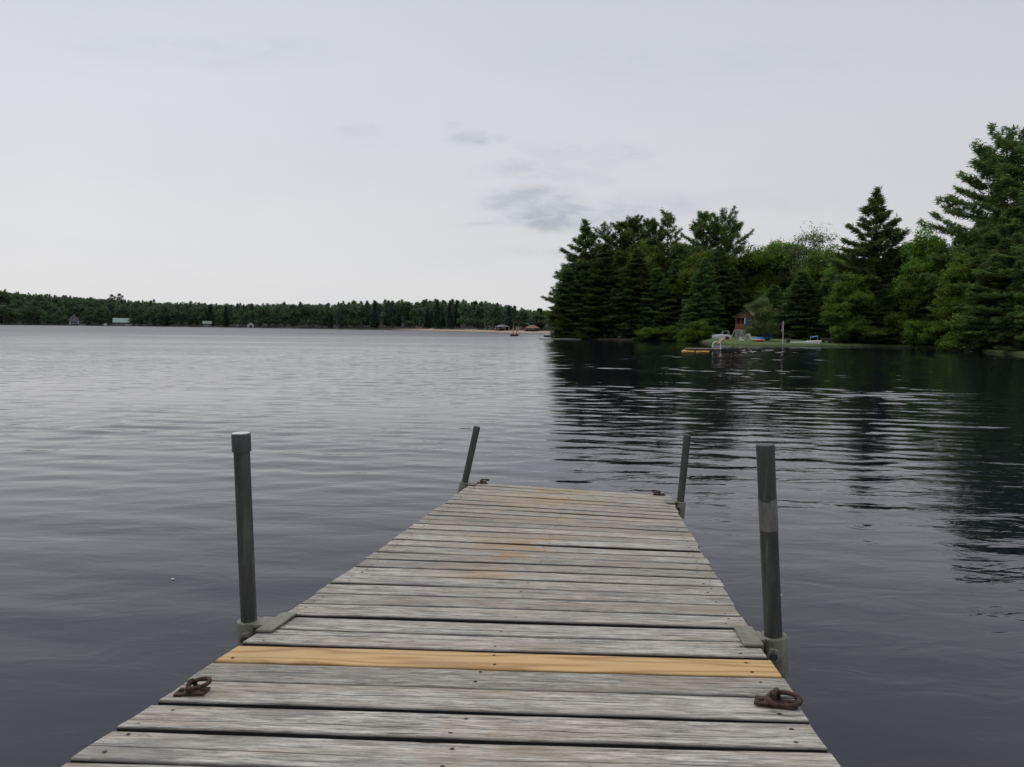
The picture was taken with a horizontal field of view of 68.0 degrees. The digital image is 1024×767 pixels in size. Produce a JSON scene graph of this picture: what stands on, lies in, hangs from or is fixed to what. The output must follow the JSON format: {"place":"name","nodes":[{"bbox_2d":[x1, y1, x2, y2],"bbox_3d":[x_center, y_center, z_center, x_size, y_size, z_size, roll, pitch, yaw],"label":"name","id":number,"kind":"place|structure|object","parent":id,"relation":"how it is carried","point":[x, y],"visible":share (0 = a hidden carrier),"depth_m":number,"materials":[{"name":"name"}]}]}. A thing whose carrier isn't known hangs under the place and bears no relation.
{"place":"outdoors","nodes":[
{"label":"outdoors","id":0,"kind":"place"},
{"bbox_2d":[0,325,1023,766],"bbox_3d":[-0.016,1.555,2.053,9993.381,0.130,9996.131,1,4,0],"label":"water","id":1,"kind":"structure","parent":0,"point":[900,497],"depth_m":8.33,"materials":[{"name":"black liquid"}]},
{"bbox_2d":[61,426,840,766],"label":"dock","id":2,"kind":"object","parent":1,"relation":"in","point":[477,624],"visible":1,"depth_m":2.10,"materials":[{"name":"grey wood"}]},
{"bbox_2d":[682,341,720,351],"bbox_3d":[15.223,-2.751,61.076,3.054,1.325,2.600,2,4,13],"label":"swim raft","id":3,"kind":"object","parent":1,"relation":"on","point":[703,349],"visible":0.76,"depth_m":59.98,"materials":[{"name":"yellow plastic"}]},
{"bbox_2d":[786,338,820,343],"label":"motorboat","id":4,"kind":"object","parent":1,"relation":"on","point":[806,341],"visible":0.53,"depth_m":87.63,"materials":[{"name":"white paint"}]},
{"bbox_2d":[0,301,1023,354],"bbox_3d":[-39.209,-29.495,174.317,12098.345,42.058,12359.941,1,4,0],"label":"ground","id":5,"kind":"structure","parent":0,"point":[775,341],"depth_m":291.02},
{"bbox_2d":[0,290,9,304],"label":"broadleaf tree","id":6,"kind":"object","parent":5,"relation":"on","point":[3,297],"visible":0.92,"depth_m":684.66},
{"bbox_2d":[0,304,12,323],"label":"broadleaf tree","id":7,"kind":"object","parent":5,"relation":"on","point":[3,310],"visible":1,"depth_m":633.05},
{"bbox_2d":[10,309,21,322],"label":"broadleaf tree","id":8,"kind":"object","parent":5,"relation":"on","point":[15,314],"visible":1,"depth_m":639.74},
{"bbox_2d":[22,305,37,322],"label":"broadleaf tree","id":9,"kind":"object","parent":5,"relation":"on","point":[31,310],"visible":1,"depth_m":649.75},
{"bbox_2d":[91,308,106,324],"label":"broadleaf tree","id":10,"kind":"object","parent":5,"relation":"on","point":[98,313],"visible":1,"depth_m":659.59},
{"bbox_2d":[99,306,111,323],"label":"broadleaf tree","id":11,"kind":"object","parent":5,"relation":"on","point":[106,312],"visible":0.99,"depth_m":662.07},
{"bbox_2d":[113,318,129,324],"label":"house","id":12,"kind":"structure","parent":5,"relation":"on","point":[120,321],"depth_m":667.31,"materials":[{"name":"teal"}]},
{"bbox_2d":[116,304,127,317],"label":"broadleaf tree","id":13,"kind":"object","parent":5,"relation":"on","point":[121,310],"visible":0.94,"depth_m":682.69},
{"bbox_2d":[128,308,140,325],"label":"broadleaf tree","id":14,"kind":"object","parent":5,"relation":"on","point":[132,313],"visible":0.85,"depth_m":654.46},
{"bbox_2d":[168,309,180,325],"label":"broadleaf tree","id":15,"kind":"object","parent":5,"relation":"on","point":[173,315],"visible":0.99,"depth_m":627.58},
{"bbox_2d":[188,306,201,325],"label":"broadleaf tree","id":16,"kind":"object","parent":5,"relation":"on","point":[195,313],"visible":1,"depth_m":610.43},
{"bbox_2d":[206,304,214,324],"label":"conifer","id":17,"kind":"object","parent":5,"relation":"on","point":[209,317],"visible":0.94,"depth_m":609.07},
{"bbox_2d":[222,306,229,326],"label":"conifer","id":18,"kind":"object","parent":5,"relation":"on","point":[225,320],"visible":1,"depth_m":583.28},
{"bbox_2d":[237,308,246,325],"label":"broadleaf tree","id":19,"kind":"object","parent":5,"relation":"on","point":[241,313],"visible":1,"depth_m":568.67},
{"bbox_2d":[253,306,270,326],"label":"broadleaf tree","id":20,"kind":"object","parent":5,"relation":"on","point":[261,309],"visible":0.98,"depth_m":548.86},
{"bbox_2d":[0,289,546,325],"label":"forest","id":21,"kind":"object","parent":5,"relation":"on","point":[40,298],"visible":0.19,"depth_m":703.00,"materials":[{"name":"green plant"}]},
{"bbox_2d":[267,309,280,326],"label":"broadleaf tree","id":22,"kind":"object","parent":5,"relation":"on","point":[274,315],"visible":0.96,"depth_m":545.43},
{"bbox_2d":[287,308,300,321],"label":"broadleaf tree","id":23,"kind":"object","parent":5,"relation":"on","point":[293,313],"visible":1,"depth_m":518.27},
{"bbox_2d":[296,302,303,326],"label":"conifer","id":24,"kind":"object","parent":5,"relation":"on","point":[300,304],"visible":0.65,"depth_m":524.21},
{"bbox_2d":[299,305,310,327],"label":"broadleaf tree","id":25,"kind":"object","parent":5,"relation":"on","point":[306,307],"visible":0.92,"depth_m":511.17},
{"bbox_2d":[306,307,321,325],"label":"broadleaf tree","id":26,"kind":"object","parent":5,"relation":"on","point":[310,322],"visible":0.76,"depth_m":502.64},
{"bbox_2d":[316,309,327,327],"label":"broadleaf tree","id":27,"kind":"object","parent":5,"relation":"on","point":[321,311],"visible":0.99,"depth_m":488.79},
{"bbox_2d":[347,309,359,327],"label":"broadleaf tree","id":28,"kind":"object","parent":5,"relation":"on","point":[352,314],"visible":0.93,"depth_m":457.28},
{"bbox_2d":[353,304,370,328],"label":"broadleaf tree","id":29,"kind":"object","parent":5,"relation":"on","point":[360,314],"visible":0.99,"depth_m":454.90,"materials":[{"name":"plant"}]},
{"bbox_2d":[369,300,379,327],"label":"conifer","id":30,"kind":"object","parent":5,"relation":"on","point":[374,319],"visible":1,"depth_m":453.87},
{"bbox_2d":[386,302,397,327],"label":"conifer","id":31,"kind":"object","parent":5,"relation":"on","point":[390,313],"visible":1,"depth_m":442.49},
{"bbox_2d":[397,301,409,320],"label":"broadleaf tree","id":32,"kind":"object","parent":5,"relation":"on","point":[402,307],"visible":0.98,"depth_m":440.76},
{"bbox_2d":[406,308,419,327],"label":"broadleaf tree","id":33,"kind":"object","parent":5,"relation":"on","point":[413,311],"visible":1,"depth_m":425.99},
{"bbox_2d":[423,309,430,327],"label":"conifer","id":34,"kind":"object","parent":5,"relation":"on","point":[426,323],"visible":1,"depth_m":409.27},
{"bbox_2d":[432,299,442,328],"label":"conifer","id":35,"kind":"object","parent":5,"relation":"on","point":[437,320],"visible":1,"depth_m":390.37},
{"bbox_2d":[445,300,453,328],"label":"conifer","id":36,"kind":"object","parent":5,"relation":"on","point":[449,320],"visible":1,"depth_m":373.61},
{"bbox_2d":[453,299,460,327],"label":"conifer","id":37,"kind":"object","parent":5,"relation":"on","point":[455,315],"visible":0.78,"depth_m":381.37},
{"bbox_2d":[456,303,471,328],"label":"broadleaf tree","id":38,"kind":"object","parent":5,"relation":"on","point":[463,306],"visible":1,"depth_m":356.49,"materials":[{"name":"plant"}]},
{"bbox_2d":[471,305,488,328],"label":"broadleaf tree","id":39,"kind":"object","parent":5,"relation":"on","point":[479,310],"visible":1,"depth_m":341.38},
{"bbox_2d":[486,303,501,329],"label":"broadleaf tree","id":40,"kind":"object","parent":5,"relation":"on","point":[492,313],"visible":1,"depth_m":319.09,"materials":[{"name":"plant"}]},
{"bbox_2d":[503,305,514,329],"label":"conifer","id":41,"kind":"object","parent":5,"relation":"on","point":[508,319],"visible":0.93,"depth_m":303.98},
{"bbox_2d":[515,310,528,329],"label":"broadleaf tree","id":42,"kind":"object","parent":5,"relation":"on","point":[522,314],"visible":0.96,"depth_m":305.56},
{"bbox_2d":[528,311,544,329],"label":"broadleaf tree","id":43,"kind":"object","parent":5,"relation":"on","point":[535,315],"visible":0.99,"depth_m":302.62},
{"bbox_2d":[541,290,564,333],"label":"pine tree","id":44,"kind":"object","parent":5,"relation":"on","point":[548,322],"visible":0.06,"depth_m":133.07,"materials":[{"name":"green plant"}]},
{"bbox_2d":[549,318,577,338],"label":"bush","id":45,"kind":"object","parent":5,"relation":"on","point":[559,321],"visible":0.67,"depth_m":126.75,"materials":[{"name":"green plant"}]},
{"bbox_2d":[543,263,596,338],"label":"hemlock tree","id":46,"kind":"object","parent":5,"relation":"on","point":[573,282],"visible":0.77,"depth_m":126.40,"materials":[{"name":"green plant"}]},
{"bbox_2d":[571,329,590,338],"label":"bush","id":47,"kind":"object","parent":5,"relation":"on","point":[580,336],"visible":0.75,"depth_m":125.32,"materials":[{"name":"green plant"}]},
{"bbox_2d":[539,218,624,328],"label":"pine tree","id":48,"kind":"object","parent":5,"relation":"on","point":[583,259],"visible":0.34,"depth_m":129.65,"materials":[{"name":"green plant"}]},
{"bbox_2d":[575,243,630,338],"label":"hemlock tree","id":49,"kind":"object","parent":5,"relation":"on","point":[608,259],"visible":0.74,"depth_m":124.68,"materials":[{"name":"green plant"}]},
{"bbox_2d":[593,221,614,256],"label":"pine tree","id":50,"kind":"object","parent":5,"relation":"on","point":[603,226],"visible":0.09,"depth_m":138.42,"materials":[{"name":"green plant"}]},
{"bbox_2d":[595,219,647,276],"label":"pine tree","id":51,"kind":"object","parent":5,"relation":"on","point":[623,237],"visible":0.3,"depth_m":132.65,"materials":[{"name":"green plant"}]},
{"bbox_2d":[603,248,661,337],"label":"hemlock tree","id":52,"kind":"object","parent":5,"relation":"on","point":[627,285],"visible":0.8,"depth_m":121.26,"materials":[{"name":"green plant"}]},
{"bbox_2d":[613,214,652,267],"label":"pine tree","id":53,"kind":"object","parent":5,"relation":"on","point":[635,223],"visible":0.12,"depth_m":135.51,"materials":[{"name":"green plant"}]},
{"bbox_2d":[616,238,665,285],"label":"maple tree","id":54,"kind":"object","parent":5,"relation":"on","point":[650,260],"visible":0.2,"depth_m":128.87,"materials":[{"name":"green plant"}]},
{"bbox_2d":[632,327,667,340],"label":"bush","id":55,"kind":"object","parent":5,"relation":"on","point":[648,333],"visible":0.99,"depth_m":115.86,"materials":[{"name":"green plant"}]},
{"bbox_2d":[629,267,679,338],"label":"hemlock tree","id":56,"kind":"object","parent":5,"relation":"on","point":[659,285],"visible":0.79,"depth_m":119.22,"materials":[{"name":"green plant"}]},
{"bbox_2d":[638,217,672,277],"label":"pine tree","id":57,"kind":"object","parent":5,"relation":"on","point":[651,226],"visible":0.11,"depth_m":133.06,"materials":[{"name":"green plant"}]},
{"bbox_2d":[645,207,688,283],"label":"pine tree","id":58,"kind":"object","parent":5,"relation":"on","point":[667,220],"visible":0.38,"depth_m":129.36,"materials":[{"name":"green plant"}]},
{"bbox_2d":[652,258,687,338],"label":"spruce tree","id":59,"kind":"object","parent":5,"relation":"on","point":[674,271],"visible":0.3,"depth_m":121.06,"materials":[{"name":"green plant"}]},
{"bbox_2d":[659,325,683,340],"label":"bush","id":60,"kind":"object","parent":5,"relation":"on","point":[671,331],"visible":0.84,"depth_m":115.48,"materials":[{"name":"green plant"}]},
{"bbox_2d":[659,282,694,323],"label":"maple tree","id":61,"kind":"object","parent":5,"relation":"on","point":[674,291],"visible":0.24,"depth_m":120.22,"materials":[{"name":"green plant"}]},
{"bbox_2d":[666,287,695,327],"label":"spruce tree","id":62,"kind":"object","parent":5,"relation":"on","point":[684,298],"visible":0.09,"depth_m":119.83,"materials":[{"name":"green plant"}]},
{"bbox_2d":[673,327,703,341],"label":"bush","id":63,"kind":"object","parent":5,"relation":"on","point":[682,336],"visible":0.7,"depth_m":110.19,"materials":[{"name":"green plant"}]},
{"bbox_2d":[668,210,725,288],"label":"pine tree","id":64,"kind":"object","parent":5,"relation":"on","point":[697,229],"visible":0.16,"depth_m":124.49,"materials":[{"name":"green plant"}]},
{"bbox_2d":[675,257,726,341],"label":"hemlock tree","id":65,"kind":"object","parent":5,"relation":"on","point":[703,306],"visible":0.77,"depth_m":112.09,"materials":[{"name":"green plant"}]},
{"bbox_2d":[686,320,716,340],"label":"bush","id":66,"kind":"object","parent":5,"relation":"on","point":[699,329],"visible":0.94,"depth_m":107.91,"materials":[{"name":"green plant"}]},
{"bbox_2d":[676,247,739,321],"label":"maple tree","id":67,"kind":"object","parent":5,"relation":"on","point":[686,273],"visible":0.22,"depth_m":117.82,"materials":[{"name":"green plant"}]},
{"bbox_2d":[697,245,745,334],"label":"spruce tree","id":68,"kind":"object","parent":5,"relation":"on","point":[720,256],"visible":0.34,"depth_m":116.08,"materials":[{"name":"green plant"}]},
{"bbox_2d":[687,205,755,303],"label":"pine tree","id":69,"kind":"object","parent":5,"relation":"on","point":[730,232],"visible":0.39,"depth_m":120.92,"materials":[{"name":"green plant"}]},
{"bbox_2d":[712,267,748,333],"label":"hemlock tree","id":70,"kind":"object","parent":5,"relation":"on","point":[737,293],"visible":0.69,"depth_m":114.56,"materials":[{"name":"green plant"}]},
{"bbox_2d":[732,308,782,336],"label":"cabin","id":71,"kind":"object","parent":5,"relation":"on","point":[744,318],"visible":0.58,"depth_m":107.80,"materials":[{"name":"brown wood"}]},
{"bbox_2d":[731,243,788,306],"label":"maple tree","id":72,"kind":"object","parent":5,"relation":"on","point":[747,264],"visible":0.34,"depth_m":118.52,"materials":[{"name":"green plant"}]},
{"bbox_2d":[743,296,780,338],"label":"tree","id":73,"kind":"object","parent":5,"relation":"on","point":[759,309],"visible":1,"depth_m":92.24,"materials":[{"name":"green plant"}]},
{"bbox_2d":[738,273,787,313],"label":"maple tree","id":74,"kind":"object","parent":5,"relation":"on","point":[756,282],"visible":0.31,"depth_m":117.81,"materials":[{"name":"green plant"}]},
{"bbox_2d":[749,284,786,336],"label":"spruce tree","id":75,"kind":"object","parent":5,"relation":"on","point":[773,290],"visible":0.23,"depth_m":104.80,"materials":[{"name":"green plant"}]},
{"bbox_2d":[749,237,808,310],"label":"maple tree","id":76,"kind":"object","parent":5,"relation":"on","point":[773,253],"visible":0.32,"depth_m":116.15,"materials":[{"name":"green plant"}]},
{"bbox_2d":[763,271,828,339],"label":"spruce tree","id":77,"kind":"object","parent":5,"relation":"on","point":[797,305],"visible":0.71,"depth_m":99.27,"materials":[{"name":"green plant"}]},
{"bbox_2d":[774,221,839,299],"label":"birch tree","id":78,"kind":"object","parent":5,"relation":"on","point":[816,243],"visible":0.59,"depth_m":111.61,"materials":[{"name":"green plant"}]},
{"bbox_2d":[793,285,833,339],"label":"spruce tree","id":79,"kind":"object","parent":5,"relation":"on","point":[824,289],"visible":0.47,"depth_m":97.72,"materials":[{"name":"green plant"}]},
{"bbox_2d":[794,243,845,300],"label":"maple tree","id":80,"kind":"object","parent":5,"relation":"on","point":[813,269],"visible":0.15,"depth_m":107.42,"materials":[{"name":"green plant"}]},
{"bbox_2d":[814,259,858,331],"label":"maple tree","id":81,"kind":"object","parent":5,"relation":"on","point":[827,274],"visible":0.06,"depth_m":98.92,"materials":[{"name":"green plant"}]},
{"bbox_2d":[826,319,874,342],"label":"bush","id":82,"kind":"object","parent":5,"relation":"on","point":[842,331],"visible":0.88,"depth_m":89.49,"materials":[{"name":"green plant"}]},
{"bbox_2d":[820,270,883,342],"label":"maple tree","id":83,"kind":"object","parent":5,"relation":"on","point":[844,289],"visible":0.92,"depth_m":89.70,"materials":[{"name":"green plant"}]},
{"bbox_2d":[820,185,911,327],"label":"spruce tree","id":84,"kind":"object","parent":5,"relation":"on","point":[880,214],"visible":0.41,"depth_m":91.85,"materials":[{"name":"green plant"}]},
{"bbox_2d":[840,240,903,343],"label":"hemlock tree","id":85,"kind":"object","parent":5,"relation":"on","point":[875,254],"visible":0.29,"depth_m":90.45,"materials":[{"name":"green plant"}]},
{"bbox_2d":[855,327,894,343],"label":"bush","id":86,"kind":"object","parent":5,"relation":"on","point":[878,334],"visible":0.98,"depth_m":87.55,"materials":[{"name":"green plant"}]},
{"bbox_2d":[854,284,907,344],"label":"hemlock tree","id":87,"kind":"object","parent":5,"relation":"on","point":[894,305],"visible":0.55,"depth_m":88.52,"materials":[{"name":"green plant"}]},
{"bbox_2d":[881,256,902,278],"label":"maple tree","id":88,"kind":"object","parent":5,"relation":"on","point":[894,265],"visible":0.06,"depth_m":91.76,"materials":[{"name":"green plant"}]},
{"bbox_2d":[878,279,935,339],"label":"maple tree","id":89,"kind":"object","parent":5,"relation":"on","point":[899,318],"visible":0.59,"depth_m":86.08,"materials":[{"name":"green plant"}]},
{"bbox_2d":[886,271,932,316],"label":"maple tree","id":90,"kind":"object","parent":5,"relation":"on","point":[902,278],"visible":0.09,"depth_m":86.62,"materials":[{"name":"green plant"}]},
{"bbox_2d":[886,224,950,319],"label":"maple tree","id":91,"kind":"object","parent":5,"relation":"on","point":[918,256],"visible":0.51,"depth_m":87.08,"materials":[{"name":"green plant"}]},
{"bbox_2d":[894,317,953,345],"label":"bush","id":92,"kind":"object","parent":5,"relation":"on","point":[912,329],"visible":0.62,"depth_m":83.64,"materials":[{"name":"green plant"}]},
{"bbox_2d":[904,262,948,344],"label":"hemlock tree","id":93,"kind":"object","parent":5,"relation":"on","point":[942,267],"visible":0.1,"depth_m":84.50,"materials":[{"name":"green plant"}]},
{"bbox_2d":[924,279,945,320],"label":"pine tree","id":94,"kind":"object","parent":5,"relation":"on","point":[935,287],"visible":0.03,"depth_m":83.05,"materials":[{"name":"green plant"}]},
{"bbox_2d":[921,323,958,343],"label":"bush","id":95,"kind":"object","parent":5,"relation":"on","point":[931,330],"visible":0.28,"depth_m":79.51,"materials":[{"name":"green plant"}]},
{"bbox_2d":[925,239,982,334],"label":"pine tree","id":96,"kind":"object","parent":5,"relation":"on","point":[931,308],"visible":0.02,"depth_m":78.26,"materials":[{"name":"green plant"}]},
{"bbox_2d":[929,251,980,346],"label":"maple tree","id":97,"kind":"object","parent":5,"relation":"on","point":[956,273],"visible":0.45,"depth_m":74.82,"materials":[{"name":"green plant"}]},
{"bbox_2d":[933,310,1002,351],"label":"bush","id":98,"kind":"object","parent":5,"relation":"on","point":[949,344],"visible":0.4,"depth_m":69.53,"materials":[{"name":"green plant"}]},
{"bbox_2d":[915,122,1023,311],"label":"pine tree","id":99,"kind":"object","parent":5,"relation":"on","point":[985,162],"visible":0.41,"depth_m":80.02,"materials":[{"name":"green plant"}]},
{"bbox_2d":[936,206,1023,310],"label":"pine tree","id":100,"kind":"object","parent":5,"relation":"on","point":[993,236],"visible":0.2,"depth_m":72.53,"materials":[{"name":"green plant"}]},
{"bbox_2d":[947,144,1023,294],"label":"pine tree","id":101,"kind":"object","parent":5,"relation":"on","point":[1014,194],"visible":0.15,"depth_m":75.37,"materials":[{"name":"green plant"}]},
{"bbox_2d":[952,238,1020,351],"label":"hemlock tree","id":102,"kind":"object","parent":5,"relation":"on","point":[1003,249],"visible":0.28,"depth_m":68.06,"materials":[{"name":"green plant"}]},
{"bbox_2d":[959,246,1023,347],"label":"tree","id":103,"kind":"object","parent":5,"relation":"on","point":[1002,273],"visible":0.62,"depth_m":65.99,"materials":[{"name":"green plant"}]},
{"bbox_2d":[975,223,1023,280],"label":"pine tree","id":104,"kind":"object","parent":5,"relation":"on","point":[1017,234],"visible":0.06,"depth_m":70.96,"materials":[{"name":"green plant"}]},
{"bbox_2d":[987,279,1017,344],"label":"hemlock tree","id":105,"kind":"object","parent":5,"relation":"on","point":[1003,330],"visible":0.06,"depth_m":65.89,"materials":[{"name":"green plant"}]},
{"bbox_2d":[988,240,1023,350],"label":"hemlock tree","id":106,"kind":"object","parent":5,"relation":"on","point":[1019,287],"visible":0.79,"depth_m":62.98,"materials":[{"name":"green plant"}]},
{"bbox_2d":[997,279,1023,350],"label":"hemlock tree","id":107,"kind":"object","parent":5,"relation":"on","point":[1019,344],"visible":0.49,"depth_m":62.23,"materials":[{"name":"green plant"}]},
{"bbox_2d":[1013,267,1023,340],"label":"pine tree","id":108,"kind":"object","parent":5,"relation":"on","point":[1018,294],"visible":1,"depth_m":58.19,"materials":[{"name":"green plant"}]},
{"bbox_2d":[0,0,1023,310],"label":"sky","id":109,"kind":"structure","parent":0,"point":[220,152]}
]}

